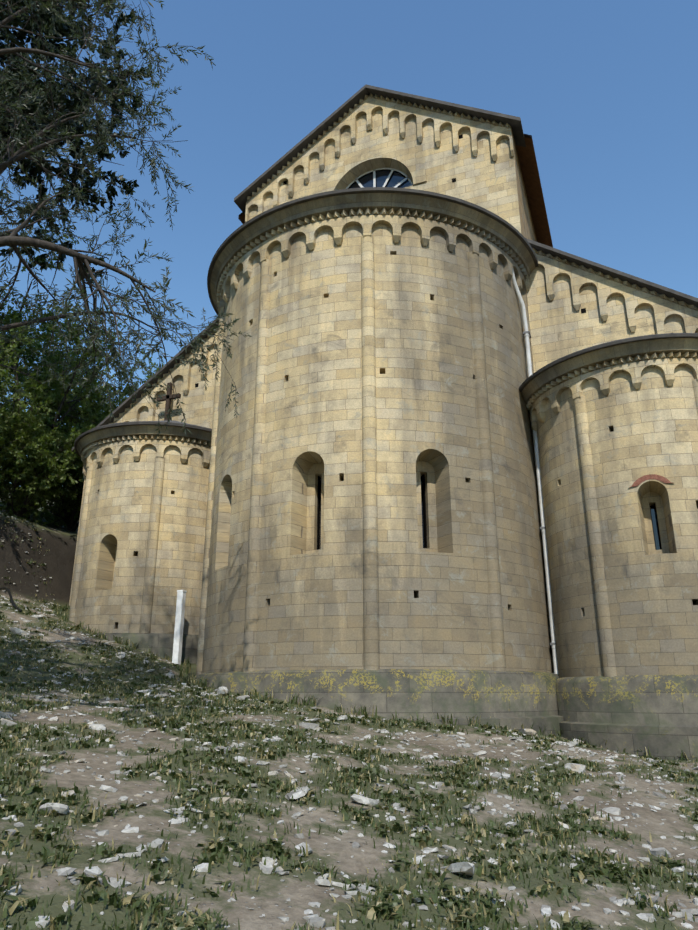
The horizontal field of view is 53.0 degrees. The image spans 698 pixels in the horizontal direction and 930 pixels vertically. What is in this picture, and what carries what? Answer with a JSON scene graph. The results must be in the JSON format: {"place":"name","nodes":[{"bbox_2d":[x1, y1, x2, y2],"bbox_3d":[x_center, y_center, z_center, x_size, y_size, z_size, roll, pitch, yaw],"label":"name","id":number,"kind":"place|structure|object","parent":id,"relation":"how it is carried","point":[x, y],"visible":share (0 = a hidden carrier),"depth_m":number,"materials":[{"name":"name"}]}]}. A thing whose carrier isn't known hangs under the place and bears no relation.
{"place":"outdoors","nodes":[
{"label":"outdoors","id":0,"kind":"place"},
{"bbox_2d":[0,0,150,286],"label":"holm oak tree","id":1,"kind":"object","parent":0,"point":[68,106],"depth_m":17.14,"materials":[{"name":"green plant"}]},
{"bbox_2d":[0,0,251,436],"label":"olive tree","id":2,"kind":"object","parent":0,"point":[69,6],"depth_m":6.75,"materials":[{"name":"green plant"}]},
{"bbox_2d":[69,435,210,633],"bbox_3d":[-4.362,1.546,14.282,3.738,3.894,1.869,-7,-19,20],"label":"lombard band","id":3,"kind":"object","parent":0,"point":[139,443],"visible":0.62,"depth_m":13.94,"materials":[{"name":"beige stone"}]},
{"bbox_2d":[0,488,697,929],"bbox_3d":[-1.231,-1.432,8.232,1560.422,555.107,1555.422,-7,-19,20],"label":"hillside ground","id":4,"kind":"structure","parent":0,"point":[56,556],"depth_m":4.84,"materials":[{"name":"soil"}]},
{"bbox_2d":[0,587,21,611],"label":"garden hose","id":5,"kind":"object","parent":4,"relation":"on","point":[11,598],"visible":0.98,"depth_m":12.69,"materials":[{"name":"black"}]},
{"bbox_2d":[0,398,29,487],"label":"tree","id":6,"kind":"object","parent":4,"relation":"on","point":[23,479],"depth_m":16.26,"materials":[{"name":"green plant"}]},
{"bbox_2d":[0,291,39,390],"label":"bank bush","id":7,"kind":"object","parent":4,"relation":"on","point":[22,376],"depth_m":19.05,"materials":[{"name":"green plant"}]},
{"bbox_2d":[0,326,45,492],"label":"bank bush","id":8,"kind":"object","parent":4,"relation":"on","point":[12,396],"depth_m":15.49,"materials":[{"name":"green plant"}]},
{"bbox_2d":[0,391,94,525],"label":"tree","id":9,"kind":"object","parent":4,"relation":"on","point":[63,461],"depth_m":16.56,"materials":[{"name":"green plant"}]},
{"bbox_2d":[0,215,104,412],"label":"bank bush","id":10,"kind":"object","parent":4,"relation":"on","point":[37,305],"depth_m":20.67,"materials":[{"name":"green plant"}]},
{"bbox_2d":[0,294,143,518],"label":"bank bush","id":11,"kind":"object","parent":4,"relation":"on","point":[69,397],"depth_m":18.26,"materials":[{"name":"green plant"}]},
{"bbox_2d":[26,391,118,530],"bbox_3d":[-6.874,0.142,19.106,5.020,4.622,4.382,-7,-19,20],"label":"tree","id":12,"kind":"object","parent":4,"relation":"on","point":[51,506],"depth_m":18.32,"materials":[{"name":"green plant"}]},
{"bbox_2d":[12,303,162,522],"bbox_3d":[-7.078,-1.253,21.984,8.332,7.278,6.902,-7,-19,20],"label":"bank bush","id":13,"kind":"object","parent":4,"relation":"on","point":[78,359],"depth_m":21.67,"materials":[{"name":"green plant"}]},
{"bbox_2d":[69,445,209,634],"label":"side apse wall","id":14,"kind":"structure","parent":4,"relation":"on","point":[110,586],"depth_m":13.60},
{"bbox_2d":[74,421,211,456],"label":"apse roof cornice","id":15,"kind":"structure","parent":14,"relation":"on","point":[106,432],"depth_m":14.03,"materials":[{"name":"grey stone"}]},
{"bbox_2d":[161,420,196,425],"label":"roof tiles","id":16,"kind":"object","parent":14,"relation":"on","point":[174,421],"visible":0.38,"depth_m":14.60,"materials":[{"name":"stone"}]},
{"bbox_2d":[69,328,218,605],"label":"wing wall","id":17,"kind":"structure","parent":4,"relation":"on","point":[197,406],"depth_m":16.18,"materials":[{"name":"beige stone"}]},
{"bbox_2d":[72,319,218,453],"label":"wing roof","id":18,"kind":"structure","parent":17,"relation":"on","point":[119,409],"depth_m":16.37,"materials":[{"name":"stone"}]},
{"bbox_2d":[157,382,180,420],"bbox_3d":[-4.112,-1.425,15.929,0.600,0.950,0.080,-7,-19,20],"label":"roof cross","id":19,"kind":"object","parent":17,"relation":"attached to","point":[167,398],"visible":0.75,"depth_m":15.91,"materials":[{"name":"brown stone"}]},
{"bbox_2d":[97,633,197,663],"bbox_3d":[-4.374,5.515,12.946,3.980,4.580,2.047,-7,-19,20],"label":"wall base","id":20,"kind":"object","parent":4,"relation":"on","point":[161,644],"depth_m":12.79,"materials":[{"name":"grey stone"}]},
{"bbox_2d":[172,590,186,664],"bbox_3d":[-3.079,3.022,12.659,0.136,1.500,0.116,-7,-19,20],"label":"white post","id":21,"kind":"object","parent":4,"relation":"on","point":[179,626],"visible":0.82,"depth_m":12.65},
{"bbox_2d":[0,510,697,929],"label":"grass tufts","id":22,"kind":"object","parent":4,"relation":"on","point":[484,908],"visible":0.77,"depth_m":4.94,"materials":[{"name":"green plant"}]},
{"bbox_2d":[0,509,697,929],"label":"slope rocks","id":23,"kind":"object","parent":4,"relation":"on","point":[312,919],"visible":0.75,"depth_m":5.15,"materials":[{"name":"grey stone"}]},
{"bbox_2d":[202,224,553,673],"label":"apse","id":24,"kind":"structure","parent":4,"relation":"on","point":[434,611],"depth_m":11.04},
{"bbox_2d":[317,474,426,549],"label":"slit windows","id":25,"kind":"structure","parent":24,"relation":"in","point":[424,524],"depth_m":11.04,"materials":[{"name":"black glass"}]},
{"bbox_2d":[207,187,538,314],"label":"apse roof cornice","id":26,"kind":"structure","parent":24,"relation":"attached to","point":[505,232],"depth_m":12.13,"materials":[{"name":"grey stone"}]},
{"bbox_2d":[512,267,558,674],"bbox_3d":[3.206,0.175,12.031,0.171,8.472,0.652,-12,-22,33],"label":"white downpipe","id":27,"kind":"object","parent":24,"relation":"attached to","point":[526,334],"visible":0.56,"depth_m":11.97,"materials":[{"name":"plastic"}]},
{"bbox_2d":[194,669,563,735],"bbox_3d":[-0.111,5.110,10.513,6.799,3.830,3.454,-7,-19,20],"label":"wall base","id":28,"kind":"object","parent":4,"relation":"on","point":[511,700],"depth_m":9.59,"materials":[{"name":"grey stone"}]},
{"bbox_2d":[512,132,536,241],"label":"nave side walls","id":29,"kind":"structure","parent":4,"relation":"on","point":[527,227],"depth_m":15.57,"materials":[{"name":"beige stone"}]},
{"bbox_2d":[195,134,585,387],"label":"putlog holes","id":30,"kind":"object","parent":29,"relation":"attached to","point":[583,310],"depth_m":15.37,"materials":[{"name":"black"}]},
{"bbox_2d":[525,248,697,372],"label":"wing wall","id":31,"kind":"structure","parent":4,"relation":"on","point":[561,294],"depth_m":13.11,"materials":[{"name":"beige stone"}]},
{"bbox_2d":[526,238,697,307],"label":"wing roof","id":32,"kind":"structure","parent":31,"relation":"on","point":[629,278],"depth_m":12.92,"materials":[{"name":"grey stone"}]},
{"bbox_2d":[536,366,697,677],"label":"side apse wall","id":33,"kind":"structure","parent":4,"relation":"on","point":[649,426],"depth_m":10.36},
{"bbox_2d":[519,333,697,403],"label":"apse roof cornice","id":34,"kind":"structure","parent":33,"relation":"attached to","point":[539,379],"depth_m":10.79,"materials":[{"name":"grey stone"}]},
{"bbox_2d":[631,474,670,486],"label":"brick arch","id":35,"kind":"structure","parent":33,"relation":"attached to","point":[638,481],"depth_m":10.21,"materials":[{"name":"red brick"}]},
{"bbox_2d":[649,504,661,549],"bbox_3d":[4.599,0.945,10.510,0.090,0.720,0.120,-7,-19,20],"label":"slit window","id":36,"kind":"structure","parent":33,"relation":"in","point":[655,527],"depth_m":10.53,"materials":[{"name":"blue glass"}]},
{"bbox_2d":[556,675,697,760],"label":"wall base","id":37,"kind":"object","parent":4,"relation":"on","point":[632,714],"depth_m":9.34,"materials":[{"name":"grey stone"}]},
{"bbox_2d":[0,0,697,482],"label":"sky","id":38,"kind":"structure","parent":0,"point":[605,92],"materials":[{"name":"blue"}]},
{"bbox_2d":[196,208,533,674],"bbox_3d":[-0.097,-0.232,12.306,6.539,7.540,3.269,-7,-19,20],"label":"lombard band","id":39,"kind":"object","parent":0,"point":[367,220],"visible":0.88,"depth_m":11.52,"materials":[{"name":"beige stone"}]},
{"bbox_2d":[245,93,520,232],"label":"gable wall","id":40,"kind":"structure","parent":0,"point":[421,147],"depth_m":15.86,"materials":[{"name":"beige stone"}]},
{"bbox_2d":[346,168,412,188],"bbox_3d":[0.597,-6.474,16.214,2.000,1.000,0.040,-7,-19,20],"label":"lunette window","id":41,"kind":"structure","parent":40,"relation":"in","point":[387,177],"depth_m":16.21,"materials":[{"name":"blue glass"}]},
{"bbox_2d":[234,84,552,246],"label":"roof","id":42,"kind":"structure","parent":40,"relation":"on","point":[528,163],"depth_m":16.52,"materials":[{"name":"grey stone"}]},
{"bbox_2d":[526,351,697,676],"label":"lombard band","id":43,"kind":"object","parent":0,"point":[635,367],"visible":0.94,"depth_m":10.66,"materials":[{"name":"beige stone"}]}
]}

